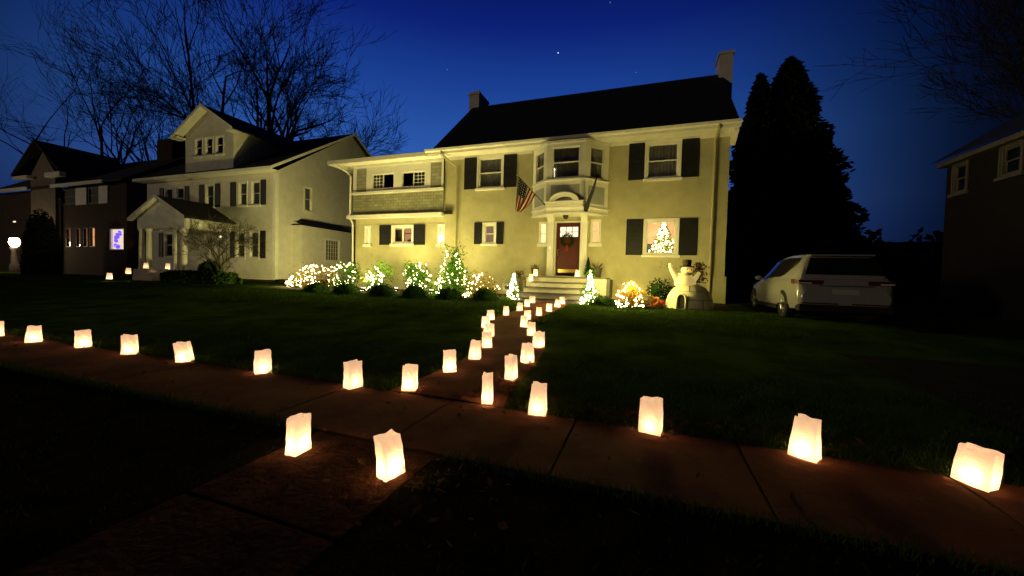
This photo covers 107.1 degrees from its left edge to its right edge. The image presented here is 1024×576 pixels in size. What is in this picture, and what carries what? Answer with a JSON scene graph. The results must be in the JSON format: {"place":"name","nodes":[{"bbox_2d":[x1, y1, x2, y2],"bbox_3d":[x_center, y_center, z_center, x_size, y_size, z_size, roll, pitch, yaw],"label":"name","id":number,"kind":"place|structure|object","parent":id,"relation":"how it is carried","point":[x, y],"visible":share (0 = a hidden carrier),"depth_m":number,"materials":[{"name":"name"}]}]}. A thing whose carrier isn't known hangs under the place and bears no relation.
{"place":"outdoors","nodes":[
{"label":"outdoors","id":0,"kind":"place"},
{"bbox_2d":[5,431,436,575],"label":"carriage walk","id":1,"kind":"structure","parent":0,"point":[184,535],"depth_m":1.94,"materials":[{"name":"concrete"}]},
{"bbox_2d":[285,413,311,456],"bbox_3d":[-1.528,1.041,2.709,0.099,0.263,0.144,2,2,16],"label":"paper lantern","id":2,"kind":"object","parent":1,"relation":"on","point":[298,433],"visible":1,"depth_m":2.66,"materials":[{"name":"paper"}]},
{"bbox_2d":[373,429,404,481],"bbox_3d":[-0.784,1.064,2.425,0.111,0.275,0.164,3,5,37],"label":"paper lantern","id":3,"kind":"object","parent":1,"relation":"on","point":[390,463],"visible":1,"depth_m":2.39,"materials":[{"name":"paper"}]},
{"bbox_2d":[391,302,566,407],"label":"front path","id":4,"kind":"structure","parent":0,"point":[510,336],"depth_m":4.99,"materials":[{"name":"concrete"}]},
{"bbox_2d":[401,364,417,390],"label":"paper lantern","id":5,"kind":"object","parent":4,"relation":"on","point":[409,377],"visible":1,"depth_m":4.13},
{"bbox_2d":[443,349,456,371],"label":"paper lantern","id":6,"kind":"object","parent":4,"relation":"on","point":[449,360],"visible":1,"depth_m":4.78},
{"bbox_2d":[468,340,480,359],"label":"paper lantern","id":7,"kind":"object","parent":4,"relation":"on","point":[475,350],"visible":1,"depth_m":5.39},
{"bbox_2d":[481,316,489,327],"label":"paper lantern","id":8,"kind":"object","parent":4,"relation":"on","point":[485,319],"visible":0.75,"depth_m":8.13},
{"bbox_2d":[481,331,491,347],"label":"paper lantern","id":9,"kind":"object","parent":4,"relation":"on","point":[486,339],"visible":1,"depth_m":6.13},
{"bbox_2d":[481,372,492,403],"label":"paper lantern","id":10,"kind":"object","parent":4,"relation":"on","point":[487,388],"visible":1,"depth_m":3.78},
{"bbox_2d":[484,323,493,336],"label":"paper lantern","id":11,"kind":"object","parent":4,"relation":"on","point":[488,327],"visible":0.66,"depth_m":7.10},
{"bbox_2d":[504,354,517,379],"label":"paper lantern","id":12,"kind":"object","parent":4,"relation":"on","point":[511,370],"visible":1,"depth_m":4.49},
{"bbox_2d":[520,315,527,326],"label":"paper lantern","id":13,"kind":"object","parent":4,"relation":"on","point":[524,321],"visible":1,"depth_m":8.25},
{"bbox_2d":[520,343,533,362],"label":"paper lantern","id":14,"kind":"object","parent":4,"relation":"on","point":[527,352],"visible":1,"depth_m":5.25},
{"bbox_2d":[527,322,535,335],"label":"paper lantern","id":15,"kind":"object","parent":4,"relation":"on","point":[531,330],"visible":0.9,"depth_m":7.26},
{"bbox_2d":[533,331,544,347],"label":"paper lantern","id":16,"kind":"object","parent":4,"relation":"on","point":[538,339],"visible":1,"depth_m":6.21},
{"bbox_2d":[0,365,1019,575],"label":"verge","id":17,"kind":"structure","parent":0,"point":[23,536],"depth_m":2.06,"materials":[{"name":"plant"}]},
{"bbox_2d":[0,271,1023,575],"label":"lawn","id":18,"kind":"structure","parent":0,"point":[102,307],"depth_m":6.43,"materials":[{"name":"plant"}]},
{"bbox_2d":[8,234,20,271],"bbox_3d":[-40.012,-2.778,30.440,0.591,3.200,0.591,1,2,-3],"label":"lamp post","id":19,"kind":"object","parent":18,"relation":"on","point":[14,242],"visible":0.95,"depth_m":30.30,"materials":[{"name":"glass"}]},
{"bbox_2d":[19,209,62,274],"bbox_3d":[-33.406,-3.217,26.925,2.398,4.898,2.000,2,2,19],"label":"dark bush","id":20,"kind":"object","parent":18,"relation":"on","point":[41,250],"visible":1,"depth_m":26.46,"materials":[{"name":"plant"}]},
{"bbox_2d":[0,138,185,275],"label":"dark house","id":21,"kind":"structure","parent":18,"relation":"on","point":[96,204],"depth_m":30.43,"materials":[{"name":"brick"}]},
{"bbox_2d":[61,188,74,204],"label":"window","id":22,"kind":"structure","parent":21,"relation":"in","point":[67,195],"depth_m":30.54,"materials":[{"name":"glass"}]},
{"bbox_2d":[66,228,70,246],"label":"window","id":23,"kind":"structure","parent":21,"relation":"in","point":[68,230],"depth_m":30.63,"materials":[{"name":"glass"}]},
{"bbox_2d":[76,228,79,246],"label":"window","id":24,"kind":"structure","parent":21,"relation":"in","point":[77,229],"depth_m":30.19,"materials":[{"name":"glass"}]},
{"bbox_2d":[83,228,87,246],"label":"window","id":25,"kind":"structure","parent":21,"relation":"in","point":[85,230],"depth_m":29.81,"materials":[{"name":"glass"}]},
{"bbox_2d":[90,227,94,246],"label":"window","id":26,"kind":"structure","parent":21,"relation":"in","point":[92,239],"depth_m":29.57,"materials":[{"name":"glass"}]},
{"bbox_2d":[88,187,98,203],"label":"window","id":27,"kind":"structure","parent":21,"relation":"in","point":[92,191],"depth_m":29.37,"materials":[{"name":"glass"}]},
{"bbox_2d":[109,228,123,249],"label":"window","id":28,"kind":"structure","parent":21,"relation":"in","point":[115,230],"depth_m":28.57,"materials":[{"name":"glass"}]},
{"bbox_2d":[113,231,121,248],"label":"string lights","id":29,"kind":"object","parent":21,"relation":"attached to","point":[117,235],"visible":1,"depth_m":28.38,"materials":[{"name":"blue plastic"}]},
{"bbox_2d":[0,36,220,163],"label":"bare tree","id":30,"kind":"object","parent":18,"relation":"on","point":[137,137],"visible":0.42,"depth_m":52.55,"materials":[{"name":"brown plant"}]},
{"bbox_2d":[0,0,285,186],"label":"bare tree","id":31,"kind":"object","parent":18,"relation":"on","point":[119,151],"visible":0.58,"depth_m":41.95,"materials":[{"name":"brown plant"}]},
{"bbox_2d":[159,269,242,283],"bbox_3d":[-16.565,-0.594,20.078,5.834,0.776,1.072,2,2,19],"label":"hedge","id":32,"kind":"object","parent":18,"relation":"on","point":[201,276],"visible":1,"depth_m":19.54,"materials":[{"name":"green plant"}]},
{"bbox_2d":[0,0,410,155],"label":"bare tree","id":33,"kind":"object","parent":18,"relation":"on","point":[290,114],"visible":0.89,"depth_m":38.10,"materials":[{"name":"brown plant"}]},
{"bbox_2d":[196,259,223,271],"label":"porch shrub","id":34,"kind":"object","parent":18,"relation":"on","point":[208,266],"visible":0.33,"depth_m":21.60,"materials":[{"name":"green plant"}]},
{"bbox_2d":[170,213,268,272],"bbox_3d":[-16.513,-2.115,21.300,4.542,4.087,4.636,1,2,-20],"label":"ornamental tree","id":35,"kind":"object","parent":18,"relation":"on","point":[212,249],"visible":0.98,"depth_m":21.26,"materials":[{"name":"brown plant"}]},
{"bbox_2d":[127,103,371,281],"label":"white house","id":36,"kind":"structure","parent":18,"relation":"on","point":[288,198],"depth_m":24.46,"materials":[{"name":"paint"}]},
{"bbox_2d":[163,232,172,257],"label":"window","id":37,"kind":"structure","parent":36,"relation":"in","point":[168,236],"depth_m":26.48,"materials":[{"name":"white paint"}]},
{"bbox_2d":[164,187,172,197],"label":"window","id":38,"kind":"structure","parent":36,"relation":"in","point":[168,191],"depth_m":26.37,"materials":[{"name":"white paint"}]},
{"bbox_2d":[176,186,184,199],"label":"window","id":39,"kind":"structure","parent":36,"relation":"in","point":[180,190],"depth_m":25.97,"materials":[{"name":"white paint"}]},
{"bbox_2d":[205,183,214,207],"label":"window","id":40,"kind":"structure","parent":36,"relation":"in","point":[209,188],"depth_m":25.00,"materials":[{"name":"white paint"}]},
{"bbox_2d":[234,231,245,258],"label":"window","id":41,"kind":"structure","parent":36,"relation":"in","point":[240,256],"depth_m":24.14,"materials":[{"name":"white paint"}]},
{"bbox_2d":[237,181,247,206],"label":"window","id":42,"kind":"structure","parent":36,"relation":"in","point":[242,185],"depth_m":23.96,"materials":[{"name":"white paint"}]},
{"bbox_2d":[248,230,259,259],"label":"window","id":43,"kind":"structure","parent":36,"relation":"in","point":[252,255],"depth_m":23.73,"materials":[{"name":"white paint"}]},
{"bbox_2d":[249,180,260,206],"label":"window","id":44,"kind":"structure","parent":36,"relation":"in","point":[254,184],"depth_m":23.61,"materials":[{"name":"white paint"}]},
{"bbox_2d":[303,185,313,212],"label":"window","id":45,"kind":"structure","parent":36,"relation":"in","point":[308,205],"depth_m":25.26,"materials":[{"name":"white paint"}]},
{"bbox_2d":[264,286,515,298],"bbox_3d":[-5.319,0.187,15.617,12.050,0.156,3.312,2,2,19],"label":"planting bed","id":46,"kind":"object","parent":18,"relation":"on","point":[330,287],"visible":0.15,"depth_m":16.25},
{"bbox_2d":[285,272,308,287],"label":"shrub","id":47,"kind":"object","parent":46,"relation":"on","point":[295,286],"visible":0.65,"depth_m":16.99,"materials":[{"name":"brown plant"}]},
{"bbox_2d":[302,281,329,292],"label":"clipped shrub","id":48,"kind":"object","parent":46,"relation":"on","point":[317,286],"visible":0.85,"depth_m":14.93,"materials":[{"name":"green plant"}]},
{"bbox_2d":[289,261,347,287],"bbox_3d":[-8.668,-0.589,17.077,2.321,1.294,2.617,0,2,-38],"label":"wide shrub","id":49,"kind":"object","parent":46,"relation":"on","point":[310,277],"visible":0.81,"depth_m":16.84,"materials":[{"name":"brown plant"}]},
{"bbox_2d":[331,281,359,294],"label":"clipped shrub","id":50,"kind":"object","parent":46,"relation":"on","point":[348,288],"visible":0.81,"depth_m":14.07,"materials":[{"name":"green plant"}]},
{"bbox_2d":[328,261,367,288],"bbox_3d":[-7.451,-0.589,17.073,1.573,1.342,1.534,2,2,19],"label":"upright shrub","id":51,"kind":"object","parent":46,"relation":"on","point":[353,268],"visible":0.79,"depth_m":16.97,"materials":[{"name":"green plant"}]},
{"bbox_2d":[360,254,397,288],"bbox_3d":[-5.621,-0.623,16.157,1.571,1.574,1.661,2,2,19],"label":"thin shrub","id":52,"kind":"object","parent":46,"relation":"on","point":[379,272],"visible":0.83,"depth_m":15.84,"materials":[{"name":"green plant"}]},
{"bbox_2d":[365,282,397,296],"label":"clipped shrub","id":53,"kind":"object","parent":46,"relation":"on","point":[381,290],"visible":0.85,"depth_m":13.39,"materials":[{"name":"green plant"}]},
{"bbox_2d":[399,283,428,298],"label":"clipped shrub","id":54,"kind":"object","parent":46,"relation":"on","point":[413,291],"visible":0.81,"depth_m":12.98,"materials":[{"name":"green plant"}]},
{"bbox_2d":[401,259,431,290],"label":"round shrub","id":55,"kind":"object","parent":46,"relation":"on","point":[411,272],"visible":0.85,"depth_m":15.16,"materials":[{"name":"green plant"}]},
{"bbox_2d":[434,287,462,299],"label":"clipped shrub","id":56,"kind":"object","parent":46,"relation":"on","point":[448,293],"visible":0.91,"depth_m":12.73,"materials":[{"name":"green plant"}]},
{"bbox_2d":[423,241,478,296],"bbox_3d":[-2.388,-0.808,14.540,2.617,2.268,2.210,2,2,19],"label":"pyramid shrub","id":57,"kind":"object","parent":46,"relation":"on","point":[451,269],"visible":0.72,"depth_m":14.30,"materials":[{"name":"green plant"}]},
{"bbox_2d":[460,268,505,297],"bbox_3d":[-1.098,-0.180,13.859,1.709,1.104,1.950,2,2,10],"label":"spreading shrub","id":58,"kind":"object","parent":46,"relation":"on","point":[483,283],"visible":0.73,"depth_m":13.66,"materials":[{"name":"brown plant"}]},
{"bbox_2d":[471,287,499,300],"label":"clipped shrub","id":59,"kind":"object","parent":46,"relation":"on","point":[484,294],"visible":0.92,"depth_m":12.56,"materials":[{"name":"green plant"}]},
{"bbox_2d":[501,275,521,299],"bbox_3d":[0.073,-0.082,12.943,0.703,1.084,0.899,2,2,19],"label":"cone evergreen","id":60,"kind":"object","parent":46,"relation":"on","point":[513,295],"visible":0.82,"depth_m":12.91,"materials":[{"name":"green plant"}]},
{"bbox_2d":[512,269,525,290],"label":"drooping plant","id":61,"kind":"object","parent":46,"relation":"on","point":[519,274],"visible":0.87,"depth_m":14.04,"materials":[{"name":"brown plant"}]},
{"bbox_2d":[5,293,1021,562],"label":"fallen leaves","id":62,"kind":"object","parent":18,"relation":"on","point":[489,481],"visible":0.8,"depth_m":3.19,"materials":[{"name":"brown plant"}]},
{"bbox_2d":[327,49,742,303],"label":"house","id":63,"kind":"structure","parent":18,"relation":"on","point":[655,156],"depth_m":14.95,"materials":[{"name":"paint"}]},
{"bbox_2d":[363,225,371,246],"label":"window","id":64,"kind":"structure","parent":63,"relation":"in","point":[367,229],"depth_m":17.97,"materials":[{"name":"white glass"}]},
{"bbox_2d":[371,172,394,189],"bbox_3d":[-5.954,-4.947,17.550,1.288,0.758,0.136,2,2,19],"label":"window","id":65,"kind":"structure","parent":63,"relation":"in","point":[386,173],"depth_m":17.59,"materials":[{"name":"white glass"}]},
{"bbox_2d":[389,224,413,245],"bbox_3d":[-5.148,-2.437,17.698,1.810,1.040,0.775,2,2,19],"label":"window","id":66,"kind":"structure","parent":63,"relation":"in","point":[403,234],"depth_m":17.49,"materials":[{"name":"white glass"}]},
{"bbox_2d":[401,169,425,187],"bbox_3d":[-4.408,-4.889,17.008,1.288,0.758,0.136,2,2,19],"label":"window","id":67,"kind":"structure","parent":63,"relation":"in","point":[424,170],"depth_m":16.98,"materials":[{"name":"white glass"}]},
{"bbox_2d":[436,224,444,246],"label":"window","id":68,"kind":"structure","parent":63,"relation":"in","point":[441,227],"depth_m":16.67,"materials":[{"name":"white glass"}]},
{"bbox_2d":[480,222,496,245],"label":"window","id":69,"kind":"structure","parent":63,"relation":"in","point":[488,228],"depth_m":15.94,"materials":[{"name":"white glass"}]},
{"bbox_2d":[475,156,504,190],"bbox_3d":[-0.895,-4.809,15.844,1.310,1.439,0.225,2,2,19],"label":"window","id":70,"kind":"structure","parent":63,"relation":"in","point":[490,170],"depth_m":15.91,"materials":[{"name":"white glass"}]},
{"bbox_2d":[500,281,518,290],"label":"window","id":71,"kind":"structure","parent":63,"relation":"in","point":[504,289],"depth_m":15.60,"materials":[{"name":"white glass"}]},
{"bbox_2d":[516,174,545,211],"bbox_3d":[0.699,-3.448,14.011,1.278,1.328,0.185,1,2,-24],"label":"flag","id":72,"kind":"object","parent":63,"relation":"attached to","point":[526,194],"visible":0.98,"depth_m":13.88,"materials":[{"name":"fabric"}]},
{"bbox_2d":[537,222,547,246],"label":"window","id":73,"kind":"structure","parent":63,"relation":"in","point":[543,226],"depth_m":15.13,"materials":[{"name":"white glass"}]},
{"bbox_2d":[560,232,574,250],"bbox_3d":[2.170,-1.808,14.844,0.585,0.747,0.192,2,2,19],"label":"wreath","id":74,"kind":"object","parent":63,"relation":"attached to","point":[567,245],"visible":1,"depth_m":14.82,"materials":[{"name":"green plant"}]},
{"bbox_2d":[556,223,579,273],"bbox_3d":[2.202,-1.559,14.864,0.930,1.970,0.122,2,2,19],"label":"front door","id":75,"kind":"structure","parent":63,"relation":"in","point":[566,261],"depth_m":14.89,"materials":[{"name":"red wood"}]},
{"bbox_2d":[531,138,609,217],"bbox_3d":[2.063,-4.111,14.227,3.061,2.700,1.040,2,2,19],"label":"bay window","id":76,"kind":"structure","parent":63,"relation":"in","point":[577,163],"depth_m":14.06,"materials":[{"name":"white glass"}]},
{"bbox_2d":[584,173,598,211],"bbox_3d":[2.754,-3.308,13.237,0.166,1.150,1.028,1,2,-10],"label":"furled flag","id":77,"kind":"object","parent":63,"relation":"attached to","point":[586,207],"visible":1,"depth_m":13.27,"materials":[{"name":"fabric"}]},
{"bbox_2d":[588,219,601,246],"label":"window","id":78,"kind":"structure","parent":63,"relation":"in","point":[595,230],"depth_m":14.46,"materials":[{"name":"white glass"}]},
{"bbox_2d":[591,264,602,277],"bbox_3d":[3.087,-0.656,13.746,0.418,0.559,0.418,2,2,19],"label":"planter","id":79,"kind":"object","parent":63,"relation":"on","point":[597,271],"visible":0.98,"depth_m":13.62,"materials":[{"name":"green plant"}]},
{"bbox_2d":[641,218,679,257],"bbox_3d":[5.377,-1.808,13.688,1.300,1.409,0.205,2,2,19],"label":"window","id":80,"kind":"structure","parent":63,"relation":"in","point":[651,220],"depth_m":13.64,"materials":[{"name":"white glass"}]},
{"bbox_2d":[647,223,676,268],"bbox_3d":[5.700,-1.514,14.316,1.696,2.042,1.733,2,2,19],"label":"christmas tree","id":81,"kind":"object","parent":63,"relation":"in","point":[663,239],"visible":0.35,"depth_m":14.22,"materials":[{"name":"white plant"}]},
{"bbox_2d":[643,140,681,181],"bbox_3d":[5.428,-4.572,13.627,1.320,1.439,0.225,2,2,19],"label":"window","id":82,"kind":"structure","parent":63,"relation":"in","point":[663,159],"depth_m":13.68,"materials":[{"name":"white glass"}]},
{"bbox_2d":[579,269,599,304],"bbox_3d":[2.460,-0.064,11.795,0.646,1.288,0.785,1,2,-20],"label":"cone evergreen","id":83,"kind":"object","parent":18,"relation":"on","point":[591,291],"visible":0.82,"depth_m":11.84,"materials":[{"name":"green plant"}]},
{"bbox_2d":[613,299,736,310],"bbox_3d":[4.913,0.548,12.252,3.800,0.125,2.889,2,2,19],"label":"planting bed","id":84,"kind":"object","parent":18,"relation":"on","point":[718,306],"visible":0.23,"depth_m":11.95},
{"bbox_2d":[590,295,615,306],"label":"clipped shrub","id":85,"kind":"object","parent":84,"relation":"on","point":[604,301],"visible":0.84,"depth_m":11.44,"materials":[{"name":"green plant"}]},
{"bbox_2d":[613,281,653,305],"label":"ornamental grass","id":86,"kind":"object","parent":84,"relation":"on","point":[632,293],"depth_m":11.23,"materials":[{"name":"plant"}]},
{"bbox_2d":[615,283,643,307],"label":"string lights","id":87,"kind":"object","parent":86,"relation":"on","point":[626,297],"visible":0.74,"depth_m":11.34,"materials":[{"name":"white plastic"}]},
{"bbox_2d":[648,297,664,306],"bbox_3d":[4.357,0.430,11.427,0.510,0.326,0.230,2,2,19],"label":"inflatable animal","id":88,"kind":"object","parent":84,"relation":"on","point":[658,302],"visible":0.86,"depth_m":11.38},
{"bbox_2d":[644,278,675,302],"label":"dark shrub","id":89,"kind":"object","parent":84,"relation":"on","point":[656,288],"visible":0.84,"depth_m":12.48,"materials":[{"name":"green plant"}]},
{"bbox_2d":[665,260,713,309],"bbox_3d":[5.323,-0.116,11.325,1.400,1.450,1.393,2,2,19],"label":"inflatable snowman","id":90,"kind":"object","parent":84,"relation":"on","point":[687,292],"visible":0.99,"depth_m":11.00,"materials":[{"name":"fabric"}]},
{"bbox_2d":[692,262,709,284],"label":"dry plant","id":91,"kind":"object","parent":84,"relation":"on","point":[698,266],"visible":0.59,"depth_m":12.06,"materials":[{"name":"brown plant"}]},
{"bbox_2d":[724,72,806,295],"bbox_3d":[13.918,-5.831,21.542,4.896,12.756,4.945,2,2,19],"label":"evergreen tree","id":92,"kind":"object","parent":18,"relation":"on","point":[754,211],"visible":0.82,"depth_m":20.60,"materials":[{"name":"green plant"}]},
{"bbox_2d":[725,55,877,289],"bbox_3d":[16.102,-6.487,22.395,8.235,14.137,8.052,2,2,19],"label":"evergreen tree","id":93,"kind":"object","parent":18,"relation":"on","point":[803,132],"visible":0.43,"depth_m":20.48,"materials":[{"name":"green plant"}]},
{"bbox_2d":[774,144,885,267],"bbox_3d":[16.715,-3.697,21.134,5.906,8.668,5.748,2,2,19],"label":"evergreen tree","id":94,"kind":"object","parent":18,"relation":"on","point":[824,174],"visible":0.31,"depth_m":19.68,"materials":[{"name":"green plant"}]},
{"bbox_2d":[737,227,942,299],"bbox_3d":[24.799,-1.491,24.170,18.785,4.672,2.776,2,2,19],"label":"hedge","id":95,"kind":"object","parent":18,"relation":"on","point":[911,268],"visible":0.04,"depth_m":23.33,"materials":[{"name":"plant"}]},
{"bbox_2d":[816,0,1023,139],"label":"bare tree","id":96,"kind":"object","parent":18,"relation":"on","point":[1017,67],"visible":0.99,"depth_m":20.68,"materials":[{"name":"brown plant"}]},
{"bbox_2d":[932,112,1023,320],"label":"brick neighbour","id":97,"kind":"structure","parent":18,"relation":"on","point":[982,269],"depth_m":10.79,"materials":[{"name":"brick"}]},
{"bbox_2d":[947,159,968,197],"bbox_3d":[13.919,-3.390,11.728,0.205,1.049,0.740,2,2,19],"label":"window","id":98,"kind":"structure","parent":97,"relation":"in","point":[959,174],"depth_m":11.81,"materials":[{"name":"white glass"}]},
{"bbox_2d":[993,139,1023,181],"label":"window","id":99,"kind":"structure","parent":97,"relation":"in","point":[1011,156],"depth_m":10.15,"materials":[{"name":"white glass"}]},
{"bbox_2d":[0,334,1023,574],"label":"sidewalk","id":100,"kind":"structure","parent":0,"point":[884,501],"depth_m":2.78,"materials":[{"name":"concrete"}]},
{"bbox_2d":[24,325,42,342],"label":"paper lantern","id":101,"kind":"object","parent":100,"relation":"on","point":[33,333],"visible":1,"depth_m":6.25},
{"bbox_2d":[74,329,91,347],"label":"paper lantern","id":102,"kind":"object","parent":100,"relation":"on","point":[83,338],"visible":0.98,"depth_m":5.96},
{"bbox_2d":[120,334,138,353],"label":"paper lantern","id":103,"kind":"object","parent":100,"relation":"on","point":[129,344],"visible":0.99,"depth_m":5.58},
{"bbox_2d":[173,341,193,362],"bbox_3d":[-4.549,0.880,5.243,0.188,0.275,0.127,-3,3,-15],"label":"paper lantern","id":104,"kind":"object","parent":100,"relation":"on","point":[183,351],"visible":0.99,"depth_m":5.20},
{"bbox_2d":[254,349,271,373],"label":"paper lantern","id":105,"kind":"object","parent":100,"relation":"on","point":[262,361],"visible":0.99,"depth_m":4.74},
{"bbox_2d":[343,359,362,389],"bbox_3d":[-1.793,0.971,4.275,0.126,0.298,0.179,3,2,37],"label":"paper lantern","id":106,"kind":"object","parent":100,"relation":"on","point":[353,378],"visible":1,"depth_m":4.23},
{"bbox_2d":[528,381,546,415],"bbox_3d":[0.248,1.048,3.601,0.171,0.294,0.128,2,2,12],"label":"paper lantern","id":107,"kind":"object","parent":100,"relation":"on","point":[538,402],"visible":1,"depth_m":3.55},
{"bbox_2d":[638,396,662,435],"bbox_3d":[1.189,1.083,3.236,0.183,0.296,0.129,3,2,31],"label":"paper lantern","id":108,"kind":"object","parent":100,"relation":"on","point":[651,415],"visible":0.99,"depth_m":3.19,"materials":[{"name":"paper"}]},
{"bbox_2d":[788,413,821,462],"bbox_3d":[2.209,1.118,2.850,0.136,0.304,0.181,0,2,-38],"label":"paper lantern","id":109,"kind":"object","parent":100,"relation":"on","point":[805,440],"visible":1,"depth_m":2.81,"materials":[{"name":"paper"}]},
{"bbox_2d":[950,442,1004,492],"bbox_3d":[3.076,1.176,2.501,0.128,0.257,0.181,1,8,-17],"label":"paper lantern","id":110,"kind":"object","parent":100,"relation":"on","point":[977,466],"visible":1,"depth_m":2.47,"materials":[{"name":"paper"}]},
{"bbox_2d":[0,0,1023,241],"label":"sky","id":111,"kind":"structure","parent":0,"point":[508,51],"materials":[{"name":"blue"}]},
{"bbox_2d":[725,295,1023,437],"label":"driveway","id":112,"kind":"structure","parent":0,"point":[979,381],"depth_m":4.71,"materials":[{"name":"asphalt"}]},
{"bbox_2d":[751,254,895,321],"bbox_3d":[8.120,-0.043,10.450,2.200,1.628,4.440,2,2,19],"label":"parked car","id":113,"kind":"object","parent":112,"relation":"on","point":[860,286],"visible":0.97,"depth_m":8.59,"materials":[{"name":"silver metal"}]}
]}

